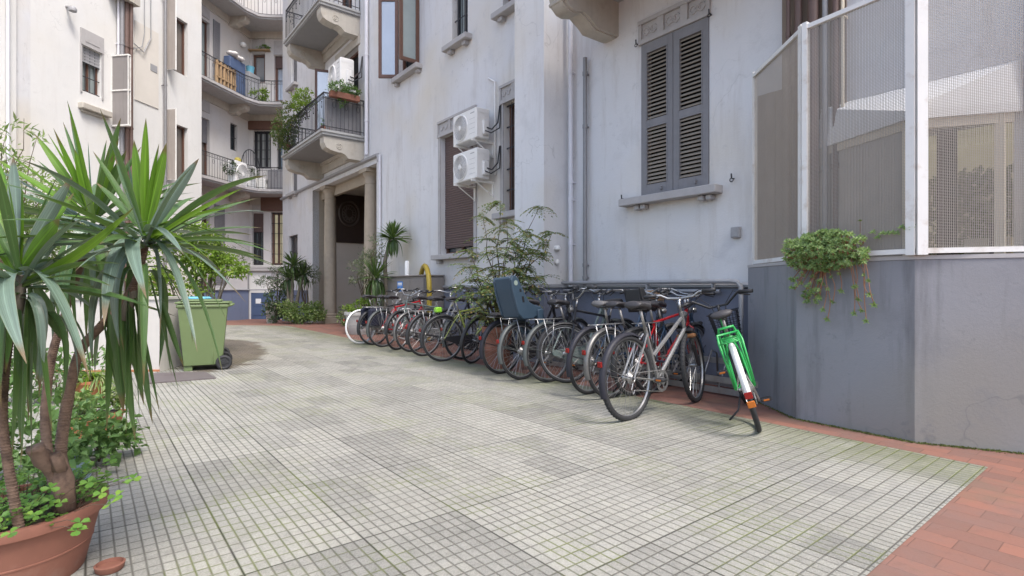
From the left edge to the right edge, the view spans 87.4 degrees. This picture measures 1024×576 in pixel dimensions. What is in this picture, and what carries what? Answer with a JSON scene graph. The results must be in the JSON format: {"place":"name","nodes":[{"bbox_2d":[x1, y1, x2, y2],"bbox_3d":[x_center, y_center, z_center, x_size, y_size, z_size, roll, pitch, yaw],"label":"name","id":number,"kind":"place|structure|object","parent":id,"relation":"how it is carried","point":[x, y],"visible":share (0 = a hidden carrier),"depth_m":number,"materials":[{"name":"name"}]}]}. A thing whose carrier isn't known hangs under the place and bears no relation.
{"place":"outdoors","nodes":[
{"label":"outdoors","id":0,"kind":"place"},
{"bbox_2d":[0,325,987,575],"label":"paving","id":1,"kind":"structure","parent":0,"point":[282,451],"depth_m":3.00,"materials":[{"name":"tile"}]},
{"bbox_2d":[0,480,108,575],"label":"plant pot","id":2,"kind":"object","parent":1,"relation":"on","point":[38,547],"visible":0.57,"depth_m":1.91,"materials":[{"name":"ceramic"}]},
{"bbox_2d":[0,455,141,537],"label":"clover","id":3,"kind":"object","parent":2,"relation":"on","point":[90,483],"visible":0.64,"depth_m":1.94,"materials":[{"name":"green plant"}]},
{"bbox_2d":[0,156,173,527],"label":"yucca","id":4,"kind":"object","parent":2,"relation":"in","point":[24,322],"visible":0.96,"depth_m":1.69,"materials":[{"name":"green plant"}]},
{"bbox_2d":[0,101,225,513],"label":"yucca","id":5,"kind":"object","parent":2,"relation":"on","point":[50,463],"visible":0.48,"depth_m":2.17,"materials":[{"name":"green plant"}]},
{"bbox_2d":[0,110,289,453],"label":"yucca","id":6,"kind":"object","parent":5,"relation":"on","point":[126,345],"visible":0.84,"depth_m":1.90,"materials":[{"name":"green plant"}]},
{"bbox_2d":[9,345,112,402],"bbox_3d":[-4.388,0.850,5.269,1.096,0.579,1.114,0,0,0],"label":"leafy plant","id":7,"kind":"object","parent":1,"relation":"on","point":[58,371],"visible":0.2,"depth_m":5.13,"materials":[{"name":"green plant"}]},
{"bbox_2d":[0,388,143,487],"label":"leafy plant","id":8,"kind":"object","parent":1,"relation":"on","point":[97,424],"visible":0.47,"depth_m":3.10,"materials":[{"name":"green plant"}]},
{"bbox_2d":[75,378,104,398],"bbox_3d":[-4.051,0.980,5.142,0.300,0.200,0.300,0,0,0],"label":"plant pot","id":9,"kind":"object","parent":1,"relation":"on","point":[80,387],"visible":0.26,"depth_m":5.03,"materials":[{"name":"orange ceramic"}]},
{"bbox_2d":[59,368,113,393],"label":"spider plant","id":10,"kind":"object","parent":9,"relation":"in","point":[86,377],"visible":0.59,"depth_m":5.07,"materials":[{"name":"green plant"}]},
{"bbox_2d":[88,375,114,393],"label":"spider plant","id":11,"kind":"object","parent":9,"relation":"in","point":[102,377],"visible":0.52,"depth_m":5.06,"materials":[{"name":"green plant"}]},
{"bbox_2d":[11,296,181,372],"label":"planter wall","id":12,"kind":"structure","parent":1,"relation":"on","point":[153,338],"depth_m":6.91,"materials":[{"name":"white paint"}]},
{"bbox_2d":[0,111,50,269],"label":"bamboo","id":13,"kind":"object","parent":12,"relation":"in","point":[13,127],"visible":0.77,"depth_m":6.57,"materials":[{"name":"green plant"}]},
{"bbox_2d":[0,133,105,281],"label":"leafy shrub","id":14,"kind":"object","parent":12,"relation":"on","point":[25,170],"visible":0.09,"depth_m":7.25,"materials":[{"name":"green plant"}]},
{"bbox_2d":[71,409,125,437],"bbox_3d":[-3.003,0.991,3.857,0.294,0.178,0.294,0,0,-14],"label":"plant pot","id":15,"kind":"object","parent":1,"relation":"on","point":[114,411],"visible":0.16,"depth_m":3.86,"materials":[{"name":"orange ceramic"}]},
{"bbox_2d":[59,383,125,416],"bbox_3d":[-2.969,0.819,3.834,0.441,0.258,0.322,0,0,-35],"label":"strawberry plant","id":16,"kind":"object","parent":15,"relation":"in","point":[83,397],"visible":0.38,"depth_m":3.84,"materials":[{"name":"green plant"}]},
{"bbox_2d":[67,417,149,461],"bbox_3d":[-2.584,0.956,3.342,0.489,0.277,0.427,0,0,0],"label":"leafy plant","id":17,"kind":"object","parent":1,"relation":"on","point":[130,439],"visible":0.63,"depth_m":3.33,"materials":[{"name":"green plant"}]},
{"bbox_2d":[93,557,125,575],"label":"saucer","id":18,"kind":"object","parent":1,"relation":"on","point":[109,566],"visible":1,"depth_m":2.04,"materials":[{"name":"ceramic"}]},
{"bbox_2d":[148,371,215,383],"bbox_3d":[-4.088,1.068,6.503,0.739,0.012,0.954,0,0,-37],"label":"metal plate","id":19,"kind":"object","parent":1,"relation":"on","point":[179,376],"visible":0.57,"depth_m":6.43,"materials":[{"name":"grey metal"}]},
{"bbox_2d":[145,218,252,298],"bbox_3d":[-5.118,-0.013,8.558,1.803,2.208,0.848,0,0,0],"label":"potted tree","id":20,"kind":"object","parent":1,"relation":"on","point":[222,261],"visible":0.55,"depth_m":8.51,"materials":[{"name":"green plant"}]},
{"bbox_2d":[174,299,234,370],"bbox_3d":[-4.100,0.616,7.184,0.679,0.928,0.550,0,0,-27],"label":"wheelie bin","id":21,"kind":"object","parent":1,"relation":"on","point":[204,352],"visible":0.91,"depth_m":6.98,"materials":[{"name":"plastic"}]},
{"bbox_2d":[206,233,253,298],"bbox_3d":[-5.007,0.049,9.451,0.903,2.072,0.621,0,0,20],"label":"leafy shrub","id":22,"kind":"object","parent":1,"relation":"on","point":[242,256],"visible":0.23,"depth_m":9.42,"materials":[{"name":"green plant"}]},
{"bbox_2d":[356,287,432,344],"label":"bicycle","id":23,"kind":"object","parent":1,"relation":"on","point":[367,312],"visible":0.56,"depth_m":10.07,"materials":[{"name":"black paint"}]},
{"bbox_2d":[365,290,440,346],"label":"bicycle","id":24,"kind":"object","parent":1,"relation":"on","point":[375,313],"visible":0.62,"depth_m":9.86,"materials":[{"name":"red paint"}]},
{"bbox_2d":[384,288,463,349],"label":"bicycle","id":25,"kind":"object","parent":1,"relation":"on","point":[397,312],"visible":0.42,"depth_m":9.44,"materials":[{"name":"grey paint"}]},
{"bbox_2d":[405,287,489,355],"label":"bicycle","id":26,"kind":"object","parent":1,"relation":"on","point":[417,317],"visible":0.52,"depth_m":8.52,"materials":[{"name":"black paint"}]},
{"bbox_2d":[419,293,512,361],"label":"bicycle","id":27,"kind":"object","parent":1,"relation":"on","point":[450,339],"visible":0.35,"depth_m":7.89,"materials":[{"name":"green paint"}]},
{"bbox_2d":[459,286,520,363],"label":"bicycle","id":28,"kind":"object","parent":1,"relation":"on","point":[464,335],"visible":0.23,"depth_m":7.54,"materials":[{"name":"black paint"}]},
{"bbox_2d":[479,286,582,373],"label":"bicycle","id":29,"kind":"object","parent":1,"relation":"on","point":[488,329],"visible":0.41,"depth_m":6.74,"materials":[{"name":"black paint"}]},
{"bbox_2d":[521,288,631,381],"bbox_3d":[0.809,0.529,6.502,1.790,1.108,0.626,0,-3,-36],"label":"bicycle","id":30,"kind":"object","parent":1,"relation":"on","point":[532,333],"visible":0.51,"depth_m":6.19,"materials":[{"name":"grey paint"}]},
{"bbox_2d":[565,287,664,393],"bbox_3d":[1.224,0.533,5.765,1.794,1.112,0.627,0,2,-42],"label":"bicycle","id":31,"kind":"object","parent":1,"relation":"on","point":[577,338],"visible":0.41,"depth_m":5.44,"materials":[{"name":"blue paint"}]},
{"bbox_2d":[582,288,692,397],"bbox_3d":[1.329,0.533,5.639,1.796,1.102,0.627,0,-4,-40],"label":"bicycle","id":32,"kind":"object","parent":1,"relation":"on","point":[634,294],"visible":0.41,"depth_m":5.39,"materials":[{"name":"black paint"}]},
{"bbox_2d":[597,288,715,421],"bbox_3d":[1.318,0.547,4.750,1.790,1.078,0.657,0,-2,-43],"label":"bicycle","id":33,"kind":"object","parent":1,"relation":"on","point":[684,334],"visible":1,"depth_m":4.59,"materials":[{"name":"silver metal"}]},
{"bbox_2d":[678,289,771,431],"bbox_3d":[1.890,0.569,4.588,0.656,1.073,1.769,-18,-6,19],"label":"bicycle","id":34,"kind":"object","parent":1,"relation":"on","point":[736,365],"visible":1,"depth_m":4.22,"materials":[{"name":"green paint"}]},
{"bbox_2d":[226,319,1023,575],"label":"ground","id":35,"kind":"structure","parent":0,"point":[975,527],"depth_m":2.72,"materials":[{"name":"tile"}]},
{"bbox_2d":[0,0,201,296],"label":"apartment building","id":36,"kind":"structure","parent":35,"relation":"on","point":[133,65],"depth_m":15.31,"materials":[{"name":"paint"}]},
{"bbox_2d":[82,52,98,96],"bbox_3d":[-11.821,-6.023,14.941,0.137,1.246,0.589,0,0,9],"label":"window","id":37,"kind":"structure","parent":36,"relation":"in","point":[89,82],"depth_m":15.02,"materials":[{"name":"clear glass"}]},
{"bbox_2d":[174,20,183,74],"bbox_3d":[-11.354,-8.159,18.098,0.060,1.845,0.701,0,0,9],"label":"window","id":38,"kind":"structure","parent":36,"relation":"in","point":[180,26],"depth_m":18.33,"materials":[{"name":"brown glass"}]},
{"bbox_2d":[177,126,183,178],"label":"window","id":39,"kind":"structure","parent":36,"relation":"in","point":[180,131],"depth_m":18.33,"materials":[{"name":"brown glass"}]},
{"bbox_2d":[202,0,282,319],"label":"courtyard building","id":40,"kind":"structure","parent":35,"relation":"on","point":[235,124],"depth_m":22.51,"materials":[{"name":"paint"}]},
{"bbox_2d":[202,118,206,175],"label":"window","id":41,"kind":"structure","parent":40,"relation":"in","point":[204,122],"depth_m":20.81,"materials":[{"name":"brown glass"}]},
{"bbox_2d":[202,21,206,75],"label":"window","id":42,"kind":"structure","parent":40,"relation":"in","point":[204,25],"depth_m":20.86,"materials":[{"name":"brown glass"}]},
{"bbox_2d":[214,59,236,90],"bbox_3d":[-11.059,-8.125,20.686,0.140,0.950,1.136,0,0,9],"label":"cane screen","id":43,"kind":"object","parent":40,"relation":"on","point":[218,78],"visible":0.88,"depth_m":20.54,"materials":[{"name":"beige wood"}]},
{"bbox_2d":[230,123,235,150],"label":"window","id":44,"kind":"structure","parent":40,"relation":"in","point":[232,127],"depth_m":22.47,"materials":[{"name":"black glass"}]},
{"bbox_2d":[224,55,244,95],"bbox_3d":[-11.384,-8.500,22.006,0.312,1.700,0.962,0,0,9],"label":"storage cabinet","id":45,"kind":"object","parent":40,"relation":"on","point":[234,63],"visible":0.41,"depth_m":22.01,"materials":[{"name":"blue paint"}]},
{"bbox_2d":[223,159,258,175],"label":"potted plant","id":46,"kind":"object","parent":40,"relation":"on","point":[229,170],"visible":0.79,"depth_m":20.96,"materials":[{"name":"green plant"}]},
{"bbox_2d":[228,160,255,187],"bbox_3d":[-10.918,-4.609,21.855,0.501,1.058,1.620,0,0,2],"label":"air conditioner","id":47,"kind":"object","parent":40,"relation":"on","point":[242,168],"visible":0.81,"depth_m":21.42,"materials":[{"name":"white plastic"}]},
{"bbox_2d":[245,71,259,100],"bbox_3d":[-11.167,-8.375,22.857,0.462,1.450,0.762,0,0,9],"label":"storage cabinet","id":48,"kind":"object","parent":40,"relation":"on","point":[253,85],"visible":0.37,"depth_m":22.66,"materials":[{"name":"white plastic"}]},
{"bbox_2d":[254,214,262,264],"bbox_3d":[-11.047,-2.121,23.434,0.487,2.249,0.108,0,0,0],"label":"window","id":49,"kind":"structure","parent":40,"relation":"in","point":[258,218],"depth_m":23.43,"materials":[{"name":"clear glass"}]},
{"bbox_2d":[248,86,269,101],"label":"potted plant","id":50,"kind":"object","parent":40,"relation":"on","point":[265,95],"visible":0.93,"depth_m":22.29,"materials":[{"name":"green plant"}]},
{"bbox_2d":[254,55,264,82],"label":"window","id":51,"kind":"structure","parent":40,"relation":"in","point":[259,60],"depth_m":23.48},
{"bbox_2d":[249,273,270,318],"bbox_3d":[-10.967,0.515,23.259,0.975,2.329,0.082,0,0,0],"label":"cellar door","id":52,"kind":"structure","parent":40,"relation":"in","point":[255,296],"depth_m":23.24,"materials":[{"name":"blue paint"}]},
{"bbox_2d":[256,178,267,188],"bbox_3d":[-10.761,-4.391,22.847,0.986,0.622,0.470,0,0,0],"label":"air conditioner","id":53,"kind":"object","parent":40,"relation":"on","point":[259,183],"visible":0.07,"depth_m":22.64,"materials":[{"name":"white plastic"}]},
{"bbox_2d":[255,131,270,168],"bbox_3d":[-10.862,-6.016,23.419,0.765,1.646,0.137,0,0,0],"label":"window","id":54,"kind":"structure","parent":40,"relation":"in","point":[262,142],"depth_m":23.43,"materials":[{"name":"black metal"}]},
{"bbox_2d":[268,170,282,188],"bbox_3d":[-10.015,-4.545,22.867,0.700,0.950,0.365,0,0,0],"label":"storage locker","id":55,"kind":"object","parent":40,"relation":"on","point":[270,179],"visible":0.39,"depth_m":22.68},
{"bbox_2d":[272,212,282,264],"bbox_3d":[-10.189,-2.145,23.419,0.580,2.295,0.137,0,0,0],"label":"window","id":56,"kind":"structure","parent":40,"relation":"in","point":[277,218],"depth_m":23.43,"materials":[{"name":"glass"}]},
{"bbox_2d":[276,57,282,100],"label":"window","id":57,"kind":"structure","parent":40,"relation":"in","point":[279,60],"depth_m":23.48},
{"bbox_2d":[253,267,284,317],"bbox_3d":[-7.885,0.173,17.738,1.311,1.794,0.924,0,0,-21],"label":"conifer","id":58,"kind":"object","parent":35,"relation":"on","point":[270,278],"visible":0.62,"depth_m":17.63,"materials":[{"name":"green plant"}]},
{"bbox_2d":[260,279,295,323],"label":"leafy shrub","id":59,"kind":"object","parent":35,"relation":"on","point":[270,294],"visible":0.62,"depth_m":17.28,"materials":[{"name":"green plant"}]},
{"bbox_2d":[275,262,300,318],"bbox_3d":[-7.039,0.091,17.017,0.969,1.862,1.109,0,0,0],"label":"dracaena","id":60,"kind":"object","parent":35,"relation":"on","point":[287,282],"visible":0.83,"depth_m":16.91,"materials":[{"name":"green plant"}]},
{"bbox_2d":[279,251,306,306],"bbox_3d":[-6.883,-0.085,16.974,1.004,2.204,1.024,0,0,-43],"label":"dracaena","id":61,"kind":"object","parent":35,"relation":"on","point":[292,260],"visible":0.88,"depth_m":16.95,"materials":[{"name":"green plant"}]},
{"bbox_2d":[275,298,326,323],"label":"clipped hedge","id":62,"kind":"object","parent":35,"relation":"on","point":[310,312],"visible":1,"depth_m":16.43,"materials":[{"name":"green plant"}]},
{"bbox_2d":[286,261,317,311],"bbox_3d":[-6.600,0.050,17.006,1.053,1.942,0.943,0,0,-13],"label":"dracaena","id":63,"kind":"object","parent":35,"relation":"on","point":[303,274],"visible":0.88,"depth_m":16.95,"materials":[{"name":"green plant"}]},
{"bbox_2d":[286,261,321,303],"bbox_3d":[-6.631,0.070,17.232,1.185,1.922,0.766,0,0,0],"label":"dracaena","id":64,"kind":"object","parent":35,"relation":"on","point":[302,290],"visible":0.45,"depth_m":17.17,"materials":[{"name":"green plant"}]},
{"bbox_2d":[336,304,352,325],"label":"ground cover","id":65,"kind":"object","parent":35,"relation":"on","point":[340,316],"visible":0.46,"depth_m":15.08,"materials":[{"name":"green plant"}]},
{"bbox_2d":[344,311,371,334],"bbox_3d":[-3.534,0.820,12.684,0.840,0.520,0.840,0,0,0],"label":"plant pot","id":66,"kind":"object","parent":35,"relation":"on","point":[354,317],"visible":0.34,"depth_m":12.37,"materials":[{"name":"white concrete"}]},
{"bbox_2d":[340,292,380,311],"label":"leafy plant","id":67,"kind":"object","parent":66,"relation":"in","point":[357,302],"visible":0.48,"depth_m":12.62,"materials":[{"name":"green plant"}]},
{"bbox_2d":[346,234,385,306],"bbox_3d":[-3.551,-0.111,12.988,0.960,2.429,0.705,0,0,-17],"label":"olive shrub","id":68,"kind":"object","parent":35,"relation":"on","point":[365,254],"visible":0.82,"depth_m":12.96,"materials":[{"name":"green plant"}]},
{"bbox_2d":[350,255,393,334],"bbox_3d":[-3.152,0.139,12.497,1.164,1.887,1.196,0,0,0],"label":"dracaena","id":69,"kind":"object","parent":35,"relation":"on","point":[378,287],"visible":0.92,"depth_m":12.34,"materials":[{"name":"green plant"}]},
{"bbox_2d":[343,289,417,343],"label":"bicycle","id":70,"kind":"object","parent":35,"relation":"on","point":[359,310],"visible":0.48,"depth_m":10.49,"materials":[{"name":"grey paint"}]},
{"bbox_2d":[374,220,411,321],"bbox_3d":[-2.788,-0.271,12.588,0.987,2.706,0.875,0,0,0],"label":"dracaena","id":71,"kind":"object","parent":35,"relation":"on","point":[393,242],"visible":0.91,"depth_m":12.50,"materials":[{"name":"green plant"}]},
{"bbox_2d":[380,261,444,336],"bbox_3d":[-2.324,0.205,12.153,0.500,1.650,2.243,0,0,-38],"label":"meter cabinet","id":72,"kind":"object","parent":35,"relation":"on","point":[407,281],"visible":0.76,"depth_m":11.60,"materials":[{"name":"grey metal"}]},
{"bbox_2d":[419,263,431,339],"bbox_3d":[-1.837,0.281,11.264,0.104,1.598,1.116,0,0,-20],"label":"gas pipe","id":73,"kind":"object","parent":35,"relation":"on","point":[424,267],"visible":0.59,"depth_m":10.80,"materials":[{"name":"yellow metal"}]},
{"bbox_2d":[392,286,473,351],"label":"bicycle","id":74,"kind":"object","parent":35,"relation":"on","point":[401,317],"visible":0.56,"depth_m":9.12,"materials":[{"name":"grey paint"}]},
{"bbox_2d":[440,296,512,359],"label":"bicycle","id":75,"kind":"object","parent":35,"relation":"on","point":[445,329],"visible":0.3,"depth_m":8.08,"materials":[{"name":"grey paint"}]},
{"bbox_2d":[482,325,512,368],"bbox_3d":[-0.196,0.800,7.288,0.430,0.560,0.430,0,0,0],"label":"plant pot","id":76,"kind":"object","parent":35,"relation":"on","point":[490,351],"visible":0.41,"depth_m":7.13,"materials":[{"name":"ceramic"}]},
{"bbox_2d":[448,200,567,329],"bbox_3d":[-0.044,-0.265,6.988,1.603,1.740,1.022,0,0,0],"label":"tall shrub","id":77,"kind":"object","parent":76,"relation":"in","point":[517,270],"visible":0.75,"depth_m":7.00,"materials":[{"name":"green plant"}]},
{"bbox_2d":[493,275,589,379],"bbox_3d":[0.498,0.471,6.683,1.798,1.216,0.629,0,-4,-43],"label":"bicycle","id":78,"kind":"object","parent":35,"relation":"on","point":[514,302],"visible":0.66,"depth_m":6.26,"materials":[{"name":"black paint"}]},
{"bbox_2d":[536,286,634,382],"bbox_3d":[1.049,0.543,6.476,1.773,1.102,0.605,0,-4,-40],"label":"bicycle","id":79,"kind":"object","parent":35,"relation":"on","point":[574,325],"visible":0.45,"depth_m":6.18,"materials":[{"name":"black paint"}]},
{"bbox_2d":[539,334,642,374],"bbox_3d":[0.987,0.857,7.066,0.359,0.407,1.567,0,0,-38],"label":"bicycle rack","id":80,"kind":"object","parent":35,"relation":"on","point":[563,360],"visible":0.1,"depth_m":7.19,"materials":[{"name":"metal"}]},
{"bbox_2d":[280,0,1023,379],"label":"apartment building","id":81,"kind":"structure","parent":35,"relation":"on","point":[624,136],"depth_m":7.78,"materials":[{"name":"paint"}]},
{"bbox_2d":[285,60,297,93],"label":"window","id":82,"kind":"structure","parent":81,"relation":"in","point":[294,84],"depth_m":19.98,"materials":[{"name":"grey glass"}]},
{"bbox_2d":[285,174,297,198],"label":"window","id":83,"kind":"structure","parent":81,"relation":"in","point":[293,193],"depth_m":20.02,"materials":[{"name":"grey glass"}]},
{"bbox_2d":[290,235,297,262],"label":"window","id":84,"kind":"structure","parent":81,"relation":"in","point":[294,239],"depth_m":20.28,"materials":[{"name":"grey glass"}]},
{"bbox_2d":[290,87,313,112],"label":"trailing plant","id":85,"kind":"object","parent":81,"relation":"on","point":[299,102],"visible":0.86,"depth_m":15.32,"materials":[{"name":"green plant"}]},
{"bbox_2d":[315,34,359,130],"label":"balcony door","id":86,"kind":"structure","parent":81,"relation":"in","point":[321,75],"depth_m":16.21,"materials":[{"name":"glass"}]},
{"bbox_2d":[325,96,360,134],"bbox_3d":[-4.602,-4.655,14.614,1.000,0.930,0.055,0,0,-38],"label":"balcony screen","id":87,"kind":"object","parent":81,"relation":"on","point":[332,117],"visible":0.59,"depth_m":14.57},
{"bbox_2d":[329,90,359,102],"bbox_3d":[-4.497,-5.140,14.401,0.800,0.160,0.160,0,0,-38],"label":"window box","id":88,"kind":"object","parent":81,"relation":"attached to","point":[343,96],"visible":0.98,"depth_m":14.33,"materials":[{"name":"ceramic"}]},
{"bbox_2d":[325,79,361,107],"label":"trailing plant","id":89,"kind":"object","parent":88,"relation":"in","point":[344,90],"visible":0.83,"depth_m":14.32,"materials":[{"name":"green plant"}]},
{"bbox_2d":[328,56,362,103],"bbox_3d":[-4.655,-5.710,14.948,0.650,1.291,1.134,0,0,-38],"label":"air conditioner","id":90,"kind":"object","parent":81,"relation":"attached to","point":[340,68],"visible":0.73,"depth_m":14.65,"materials":[{"name":"white paint"}]},
{"bbox_2d":[378,0,421,87],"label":"window","id":91,"kind":"structure","parent":81,"relation":"in","point":[387,9],"depth_m":13.17,"materials":[{"name":"wood"}]},
{"bbox_2d":[431,105,478,263],"bbox_3d":[-1.138,-2.064,11.137,0.358,3.079,1.590,0,0,-38],"label":"window","id":92,"kind":"structure","parent":81,"relation":"in","point":[460,208],"depth_m":11.35,"materials":[{"name":"brown glass"}]},
{"bbox_2d":[442,0,471,55],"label":"window","id":93,"kind":"structure","parent":81,"relation":"in","point":[463,38],"depth_m":11.11,"materials":[{"name":"grey glass"}]},
{"bbox_2d":[453,145,500,200],"bbox_3d":[-0.675,-2.170,10.134,0.500,0.922,0.986,0,0,-38],"label":"air conditioner","id":94,"kind":"object","parent":81,"relation":"attached to","point":[470,166],"visible":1,"depth_m":9.94,"materials":[{"name":"white paint"}]},
{"bbox_2d":[453,105,500,157],"bbox_3d":[-0.675,-2.912,10.134,0.500,0.922,0.986,0,0,-38],"label":"air conditioner","id":95,"kind":"object","parent":81,"relation":"attached to","point":[471,127],"visible":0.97,"depth_m":9.94,"materials":[{"name":"white plastic"}]},
{"bbox_2d":[488,77,495,174],"bbox_3d":[-0.383,-3.063,10.110,0.036,1.907,0.277,0,0,-31],"label":"conduit","id":96,"kind":"object","parent":81,"relation":"attached to","point":[494,123],"visible":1,"depth_m":9.99,"materials":[{"name":"white plastic"}]},
{"bbox_2d":[491,0,514,22],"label":"window","id":97,"kind":"structure","parent":81,"relation":"in","point":[500,15],"depth_m":9.69,"materials":[{"name":"grey stone"}]},
{"bbox_2d":[492,79,514,223],"bbox_3d":[0.054,-2.457,9.630,0.358,2.543,0.946,0,0,-38],"label":"window","id":98,"kind":"structure","parent":81,"relation":"in","point":[507,90],"depth_m":9.87,"materials":[{"name":"grey"}]},
{"bbox_2d":[618,0,722,210],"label":"window","id":99,"kind":"structure","parent":81,"relation":"in","point":[676,37],"depth_m":6.54,"materials":[{"name":"grey wood"}]},
{"bbox_2d":[819,60,1021,256],"bbox_3d":[3.788,-7.870,4.717,1.520,16.100,1.890,0,0,-38],"label":"bow window","id":100,"kind":"structure","parent":81,"relation":"attached to","point":[945,194],"depth_m":4.27,"materials":[{"name":"glass"}]},
{"bbox_2d":[610,290,714,395],"bbox_3d":[1.611,0.553,5.747,1.730,1.056,0.638,0,0,-25],"label":"bicycle","id":101,"kind":"object","parent":35,"relation":"on","point":[693,325],"visible":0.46,"depth_m":5.52,"materials":[{"name":"red paint"}]},
{"bbox_2d":[628,287,704,393],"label":"bicycle","id":102,"kind":"object","parent":35,"relation":"on","point":[675,362],"visible":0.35,"depth_m":5.62,"materials":[{"name":"blue paint"}]},
{"bbox_2d":[638,346,757,399],"bbox_3d":[2.088,0.857,5.674,0.359,0.407,1.617,0,0,-38],"label":"bicycle rack","id":103,"kind":"object","parent":35,"relation":"on","point":[719,381],"visible":0.17,"depth_m":5.66,"materials":[{"name":"metal"}]},
{"bbox_2d":[747,0,1023,453],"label":"screened bay","id":104,"kind":"object","parent":35,"relation":"on","point":[932,351],"visible":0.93,"depth_m":3.82,"materials":[{"name":"grey paint"}]},
{"bbox_2d":[780,219,915,323],"bbox_3d":[2.495,-0.124,4.044,0.210,0.781,0.909,0,0,-39],"label":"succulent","id":105,"kind":"object","parent":104,"relation":"on","point":[823,251],"visible":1,"depth_m":4.11,"materials":[{"name":"green plant"}]},
{"bbox_2d":[753,399,1023,453],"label":"moss","id":106,"kind":"object","parent":35,"relation":"on","point":[924,443],"visible":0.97,"depth_m":3.79,"materials":[{"name":"green plant"}]},
{"bbox_3d":[-6.854,-4.330,16.769,0.400,0.260,0.400,0,0,0],"label":"plant pot","id":107,"kind":"object","parent":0,"visible":0},
{"bbox_2d":[268,100,308,153],"bbox_3d":[-6.836,-4.864,16.363,0.949,1.521,1.755,0,0,-36],"label":"trailing plant","id":108,"kind":"object","parent":107,"relation":"in","point":[280,135],"visible":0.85,"depth_m":16.37,"materials":[{"name":"green plant"}]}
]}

